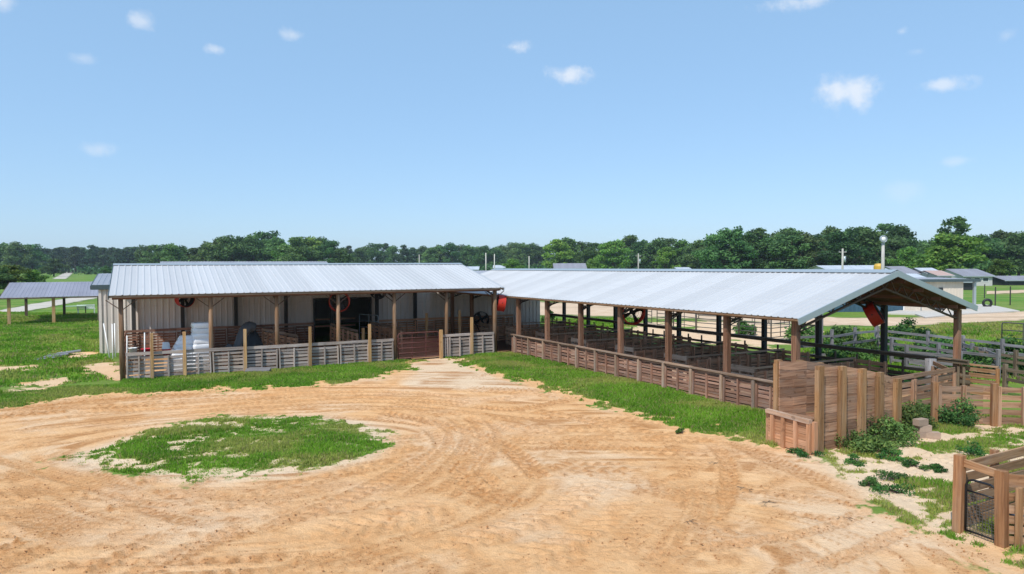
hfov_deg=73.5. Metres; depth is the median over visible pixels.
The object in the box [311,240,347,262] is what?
oak tree
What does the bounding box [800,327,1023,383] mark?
grass
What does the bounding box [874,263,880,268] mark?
feed bin
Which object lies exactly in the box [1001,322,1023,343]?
corral fence
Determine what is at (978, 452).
weed
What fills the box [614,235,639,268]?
oak tree
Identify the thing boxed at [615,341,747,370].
pen partition
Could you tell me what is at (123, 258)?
pine tree
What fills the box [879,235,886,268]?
lamp pole
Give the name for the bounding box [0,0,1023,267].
sky
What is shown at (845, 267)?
long shed
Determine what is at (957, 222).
sparse tree
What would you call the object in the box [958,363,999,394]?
board gate
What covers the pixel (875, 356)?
garden plant
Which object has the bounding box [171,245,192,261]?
oak tree
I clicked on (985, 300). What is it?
tyre
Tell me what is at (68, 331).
grass
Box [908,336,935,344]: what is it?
garden plant
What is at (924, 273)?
house
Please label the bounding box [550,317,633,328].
grass
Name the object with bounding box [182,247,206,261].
oak tree
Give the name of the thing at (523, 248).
oak tree
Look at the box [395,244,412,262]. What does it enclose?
pine tree
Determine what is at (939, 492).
grass
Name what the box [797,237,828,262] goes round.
oak tree
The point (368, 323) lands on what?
pipe gate
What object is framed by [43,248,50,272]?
pine tree
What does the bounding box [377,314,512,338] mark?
pallet fence
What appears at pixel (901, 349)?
garden plant
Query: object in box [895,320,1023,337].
grass
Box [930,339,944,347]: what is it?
garden plant
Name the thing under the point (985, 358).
garden plant
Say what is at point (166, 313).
warehouse
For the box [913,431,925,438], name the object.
concrete block
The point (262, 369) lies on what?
plank
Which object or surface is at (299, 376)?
grass
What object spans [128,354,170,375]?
work table
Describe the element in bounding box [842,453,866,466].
weed
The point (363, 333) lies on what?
wooden post
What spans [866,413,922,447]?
bush
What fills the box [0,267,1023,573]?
ground
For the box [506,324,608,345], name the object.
pen partition
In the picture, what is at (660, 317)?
corral fence
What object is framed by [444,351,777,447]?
grass
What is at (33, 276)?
broadleaf tree
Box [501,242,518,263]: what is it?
oak tree
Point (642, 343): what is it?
pen partition
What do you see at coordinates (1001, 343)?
rail fence
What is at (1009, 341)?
shrub
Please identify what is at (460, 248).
oak tree
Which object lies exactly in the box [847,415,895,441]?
bush
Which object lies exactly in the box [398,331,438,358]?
wooden gate
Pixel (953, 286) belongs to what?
farm building
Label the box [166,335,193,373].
bag stack
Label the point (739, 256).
oak tree
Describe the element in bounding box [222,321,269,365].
pile
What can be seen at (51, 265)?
oak tree
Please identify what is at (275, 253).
broadleaf tree
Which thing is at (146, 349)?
bucket
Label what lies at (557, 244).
broadleaf tree
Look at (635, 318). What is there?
barn fan
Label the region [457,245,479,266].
oak tree
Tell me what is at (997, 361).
rail fence
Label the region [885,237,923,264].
oak tree
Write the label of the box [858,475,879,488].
weed
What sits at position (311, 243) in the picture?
broadleaf tree
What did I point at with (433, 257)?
oak tree
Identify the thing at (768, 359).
pen partition
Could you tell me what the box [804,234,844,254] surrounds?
oak tree
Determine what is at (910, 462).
weed
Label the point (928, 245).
oak tree
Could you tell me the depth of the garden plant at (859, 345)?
30.62 m
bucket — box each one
[128,345,137,356]
[141,348,149,355]
[162,342,170,348]
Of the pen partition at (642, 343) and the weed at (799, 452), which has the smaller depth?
the weed at (799, 452)
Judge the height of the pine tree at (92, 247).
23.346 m
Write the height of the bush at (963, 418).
0.989 m
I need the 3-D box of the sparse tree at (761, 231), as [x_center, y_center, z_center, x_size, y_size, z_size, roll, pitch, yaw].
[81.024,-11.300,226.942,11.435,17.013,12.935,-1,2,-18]
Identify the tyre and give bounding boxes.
[982,298,992,306]
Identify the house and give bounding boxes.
[552,263,586,268]
[885,266,921,274]
[907,273,924,276]
[912,268,935,276]
[919,270,955,277]
[942,269,995,285]
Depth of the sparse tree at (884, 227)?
255.24 m
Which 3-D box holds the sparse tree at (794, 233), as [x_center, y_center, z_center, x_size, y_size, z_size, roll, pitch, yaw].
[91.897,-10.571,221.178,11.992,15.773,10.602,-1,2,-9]
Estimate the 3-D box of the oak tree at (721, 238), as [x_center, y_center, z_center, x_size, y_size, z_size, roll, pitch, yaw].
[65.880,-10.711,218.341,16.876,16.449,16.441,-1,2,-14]
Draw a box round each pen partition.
[262,328,297,354]
[330,323,358,350]
[370,321,402,350]
[480,321,576,340]
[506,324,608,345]
[535,329,646,352]
[571,334,691,360]
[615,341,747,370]
[664,348,809,381]
[731,357,887,394]
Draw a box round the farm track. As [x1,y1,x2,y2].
[987,290,1023,293]
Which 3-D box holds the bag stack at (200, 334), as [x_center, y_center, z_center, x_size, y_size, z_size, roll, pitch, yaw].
[-12.288,2.387,27.145,0.700,1.975,0.720,-1,2,-33]
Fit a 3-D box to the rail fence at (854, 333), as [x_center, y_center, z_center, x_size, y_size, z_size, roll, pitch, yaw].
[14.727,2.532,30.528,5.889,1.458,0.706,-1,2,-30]
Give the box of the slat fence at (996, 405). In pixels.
[930,382,1023,426]
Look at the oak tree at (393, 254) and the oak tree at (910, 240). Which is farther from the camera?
the oak tree at (393, 254)
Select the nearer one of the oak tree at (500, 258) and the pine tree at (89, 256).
the oak tree at (500, 258)
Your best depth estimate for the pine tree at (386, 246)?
546.08 m
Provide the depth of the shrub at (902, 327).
36.94 m
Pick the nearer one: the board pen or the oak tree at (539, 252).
the board pen
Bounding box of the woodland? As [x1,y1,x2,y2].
[0,247,1023,274]
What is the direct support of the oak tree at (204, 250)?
on the ground at (558, 517)
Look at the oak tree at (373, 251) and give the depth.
505.67 m
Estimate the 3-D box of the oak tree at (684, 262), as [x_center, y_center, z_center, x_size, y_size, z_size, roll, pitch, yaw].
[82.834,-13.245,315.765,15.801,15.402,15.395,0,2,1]
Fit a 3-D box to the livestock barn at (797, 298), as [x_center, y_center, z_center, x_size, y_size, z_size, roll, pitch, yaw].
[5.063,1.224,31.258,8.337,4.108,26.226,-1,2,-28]
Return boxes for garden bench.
[77,304,95,312]
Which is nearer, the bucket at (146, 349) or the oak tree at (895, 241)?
the bucket at (146, 349)
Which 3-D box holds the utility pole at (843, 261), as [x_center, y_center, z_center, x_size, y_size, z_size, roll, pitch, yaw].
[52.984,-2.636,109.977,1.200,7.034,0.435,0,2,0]
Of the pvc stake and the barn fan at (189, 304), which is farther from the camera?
the barn fan at (189, 304)
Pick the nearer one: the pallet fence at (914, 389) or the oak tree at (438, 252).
the pallet fence at (914, 389)
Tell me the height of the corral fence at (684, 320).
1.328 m
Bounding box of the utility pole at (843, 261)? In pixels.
[841,249,845,268]
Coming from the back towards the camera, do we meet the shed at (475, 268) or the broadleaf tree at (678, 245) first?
the broadleaf tree at (678, 245)
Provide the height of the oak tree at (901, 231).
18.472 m
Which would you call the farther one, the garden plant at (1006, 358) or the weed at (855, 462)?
the garden plant at (1006, 358)
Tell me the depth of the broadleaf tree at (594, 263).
238.80 m
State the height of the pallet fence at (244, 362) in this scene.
1.820 m
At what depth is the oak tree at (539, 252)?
501.76 m
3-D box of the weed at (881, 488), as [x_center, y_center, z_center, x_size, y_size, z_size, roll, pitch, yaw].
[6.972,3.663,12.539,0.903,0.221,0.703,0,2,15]
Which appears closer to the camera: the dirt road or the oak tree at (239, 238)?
the dirt road
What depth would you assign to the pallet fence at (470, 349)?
31.53 m
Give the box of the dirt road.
[540,301,1023,326]
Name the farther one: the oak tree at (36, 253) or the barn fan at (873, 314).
the oak tree at (36, 253)
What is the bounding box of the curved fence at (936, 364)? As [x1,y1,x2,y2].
[931,361,953,393]
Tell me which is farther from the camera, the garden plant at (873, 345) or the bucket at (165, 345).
the garden plant at (873, 345)
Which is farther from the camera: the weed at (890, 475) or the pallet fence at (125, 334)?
the pallet fence at (125, 334)
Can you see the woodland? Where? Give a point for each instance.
(86, 269)
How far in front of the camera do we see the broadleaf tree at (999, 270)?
149.32 m
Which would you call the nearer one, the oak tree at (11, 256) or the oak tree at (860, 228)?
the oak tree at (860, 228)
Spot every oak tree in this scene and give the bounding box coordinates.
[0,241,37,269]
[0,242,20,262]
[0,265,16,288]
[13,244,50,269]
[37,259,69,276]
[98,265,111,273]
[133,244,161,262]
[138,244,165,262]
[152,242,188,262]
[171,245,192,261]
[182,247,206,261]
[190,242,226,261]
[200,237,222,260]
[209,235,249,260]
[218,236,258,260]
[237,233,272,260]
[245,230,285,258]
[254,236,284,260]
[275,236,321,260]
[309,236,343,262]
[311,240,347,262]
[331,247,354,262]
[349,248,371,262]
[360,245,375,262]
[366,243,392,262]
[383,245,406,262]
[414,245,427,262]
[417,247,441,262]
[427,244,452,262]
[436,242,463,264]
[454,244,466,260]
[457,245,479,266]
[472,245,498,267]
[482,247,509,265]
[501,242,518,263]
[508,242,538,266]
[516,243,538,266]
[526,246,549,266]
[552,237,583,262]
[567,241,590,262]
[575,242,607,268]
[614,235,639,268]
[627,239,658,268]
[635,238,672,268]
[653,237,677,264]
[675,242,701,268]
[682,239,717,268]
[691,227,748,268]
[695,234,751,268]
[735,231,773,268]
[746,235,796,268]
[761,227,801,256]
[764,234,812,268]
[790,231,827,267]
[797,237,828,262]
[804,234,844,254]
[814,230,875,264]
[820,225,853,259]
[838,228,896,265]
[844,226,873,264]
[860,234,915,265]
[881,224,923,264]
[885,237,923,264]
[917,238,937,267]
[963,234,1011,270]
[976,229,1018,246]
[978,238,1014,264]
[987,238,1023,275]
[1000,231,1023,275]
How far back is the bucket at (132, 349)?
25.80 m
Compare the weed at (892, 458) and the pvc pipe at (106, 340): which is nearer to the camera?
the weed at (892, 458)
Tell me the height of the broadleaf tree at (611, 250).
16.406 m
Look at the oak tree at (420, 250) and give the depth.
550.17 m
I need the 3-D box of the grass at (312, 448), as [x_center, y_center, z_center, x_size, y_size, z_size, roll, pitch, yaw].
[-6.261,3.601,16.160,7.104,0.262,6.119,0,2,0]
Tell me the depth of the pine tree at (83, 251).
545.87 m
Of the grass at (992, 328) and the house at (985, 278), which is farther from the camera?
the house at (985, 278)
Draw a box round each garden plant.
[810,347,829,353]
[822,337,841,343]
[822,348,874,361]
[831,342,855,361]
[839,331,877,349]
[850,344,870,354]
[854,353,879,359]
[865,336,896,349]
[887,345,912,358]
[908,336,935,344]
[909,339,931,346]
[912,343,952,362]
[923,334,951,343]
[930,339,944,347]
[962,348,1004,373]
[969,352,1012,375]
[977,341,995,347]
[1001,352,1023,369]
[1006,359,1023,375]
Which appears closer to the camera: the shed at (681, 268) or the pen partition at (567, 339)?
the pen partition at (567, 339)
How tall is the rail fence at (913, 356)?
1.141 m
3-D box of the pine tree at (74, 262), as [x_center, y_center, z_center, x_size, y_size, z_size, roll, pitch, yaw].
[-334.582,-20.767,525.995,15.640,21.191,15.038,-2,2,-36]
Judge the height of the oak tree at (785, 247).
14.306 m
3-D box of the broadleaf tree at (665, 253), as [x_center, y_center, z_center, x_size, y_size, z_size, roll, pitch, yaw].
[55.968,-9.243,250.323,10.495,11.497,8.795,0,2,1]
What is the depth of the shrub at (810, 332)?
36.92 m
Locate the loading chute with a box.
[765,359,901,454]
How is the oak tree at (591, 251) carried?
on the ground at (558, 517)
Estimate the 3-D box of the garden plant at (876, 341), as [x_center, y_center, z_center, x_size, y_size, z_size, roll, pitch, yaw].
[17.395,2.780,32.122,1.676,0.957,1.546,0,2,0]
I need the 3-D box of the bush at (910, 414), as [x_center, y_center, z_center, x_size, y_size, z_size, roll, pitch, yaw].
[10.006,3.261,17.255,1.278,0.867,1.223,0,2,0]
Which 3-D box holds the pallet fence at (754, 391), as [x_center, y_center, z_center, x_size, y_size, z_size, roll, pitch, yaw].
[3.716,2.911,25.527,0.150,0.994,15.844,-1,2,-28]
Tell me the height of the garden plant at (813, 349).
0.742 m
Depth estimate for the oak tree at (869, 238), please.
207.28 m
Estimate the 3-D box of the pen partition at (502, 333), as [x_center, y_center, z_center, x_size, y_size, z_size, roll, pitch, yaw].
[0.940,2.453,38.836,5.349,0.979,1.187,-1,2,-16]
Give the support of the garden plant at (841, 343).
on the ground at (558, 517)
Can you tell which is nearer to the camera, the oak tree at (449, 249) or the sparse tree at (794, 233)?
the sparse tree at (794, 233)
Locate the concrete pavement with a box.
[888,304,1019,317]
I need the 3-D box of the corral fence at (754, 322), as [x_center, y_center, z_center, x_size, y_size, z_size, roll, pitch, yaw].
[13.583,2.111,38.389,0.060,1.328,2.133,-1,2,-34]
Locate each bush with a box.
[830,429,859,448]
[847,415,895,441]
[848,435,901,453]
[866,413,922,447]
[886,399,938,429]
[914,402,930,417]
[929,396,985,425]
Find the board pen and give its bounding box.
[952,446,1023,547]
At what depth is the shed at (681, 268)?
240.34 m
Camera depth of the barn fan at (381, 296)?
38.52 m
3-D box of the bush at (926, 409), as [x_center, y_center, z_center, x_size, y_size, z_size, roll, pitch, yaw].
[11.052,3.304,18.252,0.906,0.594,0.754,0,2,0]
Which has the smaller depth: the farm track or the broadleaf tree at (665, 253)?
the farm track
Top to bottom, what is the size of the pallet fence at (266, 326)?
1.126 m
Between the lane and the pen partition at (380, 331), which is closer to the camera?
the pen partition at (380, 331)
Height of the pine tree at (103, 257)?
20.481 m
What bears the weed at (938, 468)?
on the ground at (558, 517)
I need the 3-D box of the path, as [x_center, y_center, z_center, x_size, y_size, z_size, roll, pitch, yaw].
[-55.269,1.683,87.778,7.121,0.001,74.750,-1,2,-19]
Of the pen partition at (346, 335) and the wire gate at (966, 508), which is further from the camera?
the pen partition at (346, 335)
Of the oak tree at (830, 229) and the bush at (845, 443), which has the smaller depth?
the bush at (845, 443)
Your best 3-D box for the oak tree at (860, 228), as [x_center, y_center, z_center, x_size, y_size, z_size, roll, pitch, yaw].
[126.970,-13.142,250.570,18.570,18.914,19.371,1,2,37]
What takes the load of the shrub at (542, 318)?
on the ground at (558, 517)
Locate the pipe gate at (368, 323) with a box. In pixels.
[359,314,378,339]
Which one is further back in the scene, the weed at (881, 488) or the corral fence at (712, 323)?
the corral fence at (712, 323)
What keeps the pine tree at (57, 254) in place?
on the ground at (558, 517)
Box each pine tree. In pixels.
[34,248,46,265]
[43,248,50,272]
[47,247,65,269]
[60,248,69,270]
[64,246,84,271]
[75,247,90,272]
[80,249,99,271]
[86,245,98,265]
[93,247,111,266]
[101,247,117,266]
[106,248,126,265]
[114,249,131,262]
[118,247,135,262]
[127,246,138,262]
[345,246,353,262]
[381,243,390,262]
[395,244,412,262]
[408,247,418,262]
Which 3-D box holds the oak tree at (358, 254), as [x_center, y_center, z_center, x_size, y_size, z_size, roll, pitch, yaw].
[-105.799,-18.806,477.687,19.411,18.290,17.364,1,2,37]
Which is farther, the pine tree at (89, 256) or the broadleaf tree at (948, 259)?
the pine tree at (89, 256)
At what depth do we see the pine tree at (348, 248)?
516.70 m
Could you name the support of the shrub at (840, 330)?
on the ground at (558, 517)
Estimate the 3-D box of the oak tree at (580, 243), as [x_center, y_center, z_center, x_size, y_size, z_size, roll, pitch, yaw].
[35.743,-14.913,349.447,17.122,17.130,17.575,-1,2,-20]
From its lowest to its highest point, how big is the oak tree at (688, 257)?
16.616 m
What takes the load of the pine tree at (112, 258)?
on the ground at (558, 517)
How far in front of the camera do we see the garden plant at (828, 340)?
32.56 m
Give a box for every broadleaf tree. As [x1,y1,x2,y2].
[0,264,32,289]
[20,269,50,281]
[268,243,306,260]
[302,235,325,260]
[501,259,524,268]
[541,239,575,268]
[586,258,602,268]
[593,239,632,268]
[651,246,680,268]
[667,238,690,267]
[887,246,925,267]
[909,232,991,269]
[984,258,1017,275]
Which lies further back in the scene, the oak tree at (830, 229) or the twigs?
the oak tree at (830, 229)
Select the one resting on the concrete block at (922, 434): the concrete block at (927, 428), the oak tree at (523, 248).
the concrete block at (927, 428)
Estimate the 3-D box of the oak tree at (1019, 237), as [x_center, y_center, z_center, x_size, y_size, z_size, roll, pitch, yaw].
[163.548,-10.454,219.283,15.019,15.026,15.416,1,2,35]
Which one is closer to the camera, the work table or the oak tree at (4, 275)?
the work table
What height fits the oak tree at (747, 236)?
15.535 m
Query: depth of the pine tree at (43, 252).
543.59 m
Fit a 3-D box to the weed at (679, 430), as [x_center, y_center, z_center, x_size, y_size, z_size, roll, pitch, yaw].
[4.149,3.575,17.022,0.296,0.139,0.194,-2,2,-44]
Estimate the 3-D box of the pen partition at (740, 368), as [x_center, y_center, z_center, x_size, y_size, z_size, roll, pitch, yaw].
[9.672,2.914,22.477,5.349,0.974,1.186,-1,2,-16]
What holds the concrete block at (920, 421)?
on the concrete block at (927, 428)
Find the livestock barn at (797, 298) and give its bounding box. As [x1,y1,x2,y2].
[445,268,977,405]
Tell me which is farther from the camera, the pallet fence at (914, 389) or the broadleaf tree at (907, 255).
the broadleaf tree at (907, 255)
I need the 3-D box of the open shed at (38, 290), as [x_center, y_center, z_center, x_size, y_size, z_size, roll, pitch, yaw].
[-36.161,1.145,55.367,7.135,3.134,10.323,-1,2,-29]
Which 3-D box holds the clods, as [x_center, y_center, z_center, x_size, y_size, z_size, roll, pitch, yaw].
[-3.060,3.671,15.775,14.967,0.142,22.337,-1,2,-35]
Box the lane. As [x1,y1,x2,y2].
[52,271,72,278]
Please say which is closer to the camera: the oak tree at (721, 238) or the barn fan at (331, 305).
the barn fan at (331, 305)
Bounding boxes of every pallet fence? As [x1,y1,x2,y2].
[119,331,126,367]
[124,322,313,351]
[126,324,393,378]
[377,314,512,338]
[439,317,493,358]
[510,334,772,409]
[866,367,956,418]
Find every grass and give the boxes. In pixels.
[0,311,117,386]
[0,358,426,408]
[57,414,396,483]
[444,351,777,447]
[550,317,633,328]
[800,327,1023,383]
[823,414,1023,568]
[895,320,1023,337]
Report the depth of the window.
131.22 m
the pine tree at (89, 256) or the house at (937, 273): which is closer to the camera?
the house at (937, 273)
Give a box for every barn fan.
[174,294,194,306]
[329,294,349,311]
[370,290,385,298]
[474,311,488,331]
[497,294,507,311]
[623,308,644,323]
[859,302,884,326]
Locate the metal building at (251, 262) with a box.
[160,261,327,262]
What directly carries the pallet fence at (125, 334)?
on the ground at (558, 517)
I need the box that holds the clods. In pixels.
[0,385,993,573]
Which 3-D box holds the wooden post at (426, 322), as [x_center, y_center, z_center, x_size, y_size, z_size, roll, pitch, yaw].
[-4.212,2.236,33.888,0.120,1.900,0.120,0,2,0]
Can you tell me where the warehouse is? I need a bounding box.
[90,270,539,352]
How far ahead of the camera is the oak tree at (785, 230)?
233.40 m
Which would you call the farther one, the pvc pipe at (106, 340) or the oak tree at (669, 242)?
the oak tree at (669, 242)
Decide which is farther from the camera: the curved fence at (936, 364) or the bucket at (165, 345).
the bucket at (165, 345)
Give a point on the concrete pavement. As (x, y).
(982, 309)
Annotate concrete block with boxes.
[913,418,928,425]
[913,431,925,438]
[915,425,931,431]
[926,431,940,438]
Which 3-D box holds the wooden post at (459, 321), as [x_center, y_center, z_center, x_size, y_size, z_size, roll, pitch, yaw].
[-2.613,2.167,34.287,0.120,2.000,0.120,0,2,0]
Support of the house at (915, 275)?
on the ground at (558, 517)
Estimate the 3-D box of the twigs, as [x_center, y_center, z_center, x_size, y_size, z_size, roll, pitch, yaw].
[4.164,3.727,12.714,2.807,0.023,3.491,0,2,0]
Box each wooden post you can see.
[362,328,364,353]
[425,313,427,350]
[458,310,460,337]
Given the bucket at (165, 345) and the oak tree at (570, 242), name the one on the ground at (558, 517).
the oak tree at (570, 242)
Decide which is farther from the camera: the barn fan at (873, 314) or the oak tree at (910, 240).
the oak tree at (910, 240)
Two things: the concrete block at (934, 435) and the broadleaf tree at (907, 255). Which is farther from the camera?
the broadleaf tree at (907, 255)
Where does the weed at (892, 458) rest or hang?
on the ground at (558, 517)
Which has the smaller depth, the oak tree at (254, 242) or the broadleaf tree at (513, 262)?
the broadleaf tree at (513, 262)
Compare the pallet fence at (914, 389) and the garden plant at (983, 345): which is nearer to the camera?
the pallet fence at (914, 389)
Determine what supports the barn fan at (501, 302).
attached to the livestock barn at (797, 298)
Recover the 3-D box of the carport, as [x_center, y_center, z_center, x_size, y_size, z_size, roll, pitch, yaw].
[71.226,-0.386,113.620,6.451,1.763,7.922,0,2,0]
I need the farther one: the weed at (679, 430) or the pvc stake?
the pvc stake
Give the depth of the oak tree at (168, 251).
298.20 m
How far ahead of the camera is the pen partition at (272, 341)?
32.88 m
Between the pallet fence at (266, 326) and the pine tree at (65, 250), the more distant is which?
the pine tree at (65, 250)
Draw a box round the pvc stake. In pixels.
[126,336,127,377]
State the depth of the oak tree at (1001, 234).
234.25 m
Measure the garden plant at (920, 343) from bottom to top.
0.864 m
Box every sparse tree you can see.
[719,225,759,266]
[748,227,777,261]
[781,230,804,257]
[843,227,856,237]
[875,223,893,236]
[928,216,981,267]
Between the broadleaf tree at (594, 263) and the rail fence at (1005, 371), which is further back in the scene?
the broadleaf tree at (594, 263)
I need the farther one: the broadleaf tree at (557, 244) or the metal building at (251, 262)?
the broadleaf tree at (557, 244)
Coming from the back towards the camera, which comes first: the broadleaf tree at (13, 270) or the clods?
the broadleaf tree at (13, 270)
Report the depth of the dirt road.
53.28 m
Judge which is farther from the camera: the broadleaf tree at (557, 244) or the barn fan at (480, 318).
the broadleaf tree at (557, 244)
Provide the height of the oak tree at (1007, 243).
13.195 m
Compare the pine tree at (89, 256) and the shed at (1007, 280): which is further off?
the pine tree at (89, 256)
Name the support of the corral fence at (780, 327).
on the ground at (558, 517)
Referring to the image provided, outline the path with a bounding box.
[0,296,96,311]
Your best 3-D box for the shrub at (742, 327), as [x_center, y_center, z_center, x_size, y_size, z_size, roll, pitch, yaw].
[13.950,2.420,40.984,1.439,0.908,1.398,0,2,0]
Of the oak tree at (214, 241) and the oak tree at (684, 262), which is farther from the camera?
the oak tree at (214, 241)
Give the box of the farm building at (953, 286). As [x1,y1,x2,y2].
[827,277,980,311]
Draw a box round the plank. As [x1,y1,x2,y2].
[245,367,270,371]
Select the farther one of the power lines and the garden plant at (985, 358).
the power lines
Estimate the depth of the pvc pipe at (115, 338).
31.94 m
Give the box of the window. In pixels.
[982,277,988,281]
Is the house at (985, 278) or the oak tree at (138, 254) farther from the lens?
the oak tree at (138, 254)
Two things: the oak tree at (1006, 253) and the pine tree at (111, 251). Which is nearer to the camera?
the oak tree at (1006, 253)
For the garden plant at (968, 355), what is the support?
on the ground at (558, 517)
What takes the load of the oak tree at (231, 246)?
on the ground at (558, 517)
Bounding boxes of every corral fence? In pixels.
[657,310,672,326]
[673,312,695,328]
[696,314,738,333]
[739,318,770,337]
[771,320,789,337]
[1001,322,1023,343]
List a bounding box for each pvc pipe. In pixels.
[103,323,110,357]
[112,324,113,358]
[114,323,115,356]
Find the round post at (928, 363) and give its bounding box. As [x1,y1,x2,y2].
[924,358,936,391]
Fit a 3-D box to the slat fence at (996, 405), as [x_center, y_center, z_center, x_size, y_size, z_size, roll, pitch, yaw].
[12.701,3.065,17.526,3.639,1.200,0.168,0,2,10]
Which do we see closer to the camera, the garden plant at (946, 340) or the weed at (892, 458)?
the weed at (892, 458)
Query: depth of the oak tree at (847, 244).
205.86 m
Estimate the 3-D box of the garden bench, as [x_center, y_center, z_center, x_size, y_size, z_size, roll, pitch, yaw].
[-38.586,2.005,62.156,1.400,0.820,0.480,-2,2,-40]
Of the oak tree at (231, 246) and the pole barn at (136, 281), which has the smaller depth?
the pole barn at (136, 281)
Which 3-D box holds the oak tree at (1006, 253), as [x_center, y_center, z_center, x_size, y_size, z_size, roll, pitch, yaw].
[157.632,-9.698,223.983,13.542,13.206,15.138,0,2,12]
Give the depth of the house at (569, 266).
239.11 m
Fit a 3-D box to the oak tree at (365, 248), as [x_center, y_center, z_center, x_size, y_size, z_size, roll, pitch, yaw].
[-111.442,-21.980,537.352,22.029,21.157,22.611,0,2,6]
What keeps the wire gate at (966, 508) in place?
attached to the board pen
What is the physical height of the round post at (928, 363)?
1.235 m
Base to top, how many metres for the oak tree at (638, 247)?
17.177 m
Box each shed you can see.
[0,281,98,324]
[467,266,479,270]
[672,267,690,268]
[808,265,885,268]
[992,276,1023,284]
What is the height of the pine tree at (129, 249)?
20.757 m
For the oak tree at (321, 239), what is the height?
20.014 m
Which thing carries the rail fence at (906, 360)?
on the ground at (558, 517)
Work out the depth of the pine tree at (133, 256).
531.90 m
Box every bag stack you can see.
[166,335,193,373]
[191,322,208,371]
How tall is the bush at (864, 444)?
0.430 m
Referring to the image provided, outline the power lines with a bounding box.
[643,251,841,263]
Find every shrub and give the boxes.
[541,310,554,321]
[732,320,756,334]
[784,323,814,341]
[823,324,868,343]
[888,317,936,338]
[990,334,1023,352]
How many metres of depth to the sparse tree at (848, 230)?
255.16 m
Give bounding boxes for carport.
[963,282,977,289]
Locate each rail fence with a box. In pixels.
[550,313,970,394]
[800,326,876,356]
[877,326,1023,358]
[889,338,1000,374]
[904,345,962,368]
[961,337,1000,378]
[973,347,1023,379]
[1002,364,1023,393]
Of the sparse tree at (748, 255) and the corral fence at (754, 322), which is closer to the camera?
the corral fence at (754, 322)
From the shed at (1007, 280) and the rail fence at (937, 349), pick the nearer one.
the rail fence at (937, 349)
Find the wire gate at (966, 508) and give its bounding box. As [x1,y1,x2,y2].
[964,479,993,539]
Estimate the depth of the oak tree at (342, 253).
307.03 m
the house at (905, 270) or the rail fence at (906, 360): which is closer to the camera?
the rail fence at (906, 360)
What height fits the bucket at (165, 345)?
0.260 m
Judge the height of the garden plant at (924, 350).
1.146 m
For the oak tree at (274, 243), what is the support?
on the ground at (558, 517)
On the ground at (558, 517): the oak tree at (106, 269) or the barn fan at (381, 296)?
the oak tree at (106, 269)
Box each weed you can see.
[675,428,683,433]
[785,447,825,458]
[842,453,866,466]
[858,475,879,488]
[869,482,918,495]
[873,469,913,484]
[875,448,907,461]
[901,459,932,470]
[926,463,947,472]
[955,440,987,456]
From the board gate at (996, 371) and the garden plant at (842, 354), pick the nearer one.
the board gate at (996, 371)
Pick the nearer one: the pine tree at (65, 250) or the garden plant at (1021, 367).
the garden plant at (1021, 367)
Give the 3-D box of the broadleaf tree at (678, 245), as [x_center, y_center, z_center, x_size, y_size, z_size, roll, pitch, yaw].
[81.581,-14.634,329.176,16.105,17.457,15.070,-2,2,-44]
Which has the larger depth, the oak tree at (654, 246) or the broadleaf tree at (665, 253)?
the oak tree at (654, 246)
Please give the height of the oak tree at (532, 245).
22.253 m
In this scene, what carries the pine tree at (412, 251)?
on the ground at (558, 517)
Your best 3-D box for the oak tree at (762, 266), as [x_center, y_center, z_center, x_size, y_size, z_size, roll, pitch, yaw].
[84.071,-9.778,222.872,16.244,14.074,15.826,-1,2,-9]
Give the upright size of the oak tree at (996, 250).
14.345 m
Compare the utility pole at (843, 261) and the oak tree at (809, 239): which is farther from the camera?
the oak tree at (809, 239)
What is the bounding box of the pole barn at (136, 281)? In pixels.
[105,263,504,380]
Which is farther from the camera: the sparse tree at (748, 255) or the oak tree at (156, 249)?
the oak tree at (156, 249)
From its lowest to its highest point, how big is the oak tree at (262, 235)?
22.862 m
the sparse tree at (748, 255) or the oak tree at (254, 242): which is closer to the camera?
the sparse tree at (748, 255)
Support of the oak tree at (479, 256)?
on the ground at (558, 517)
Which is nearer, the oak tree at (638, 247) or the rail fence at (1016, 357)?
the rail fence at (1016, 357)
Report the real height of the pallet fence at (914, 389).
1.400 m
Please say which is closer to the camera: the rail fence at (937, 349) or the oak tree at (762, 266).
the rail fence at (937, 349)
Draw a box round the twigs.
[687,461,854,523]
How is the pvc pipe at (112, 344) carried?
on the ground at (558, 517)
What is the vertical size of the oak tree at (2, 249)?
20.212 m
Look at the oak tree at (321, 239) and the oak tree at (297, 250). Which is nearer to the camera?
the oak tree at (297, 250)

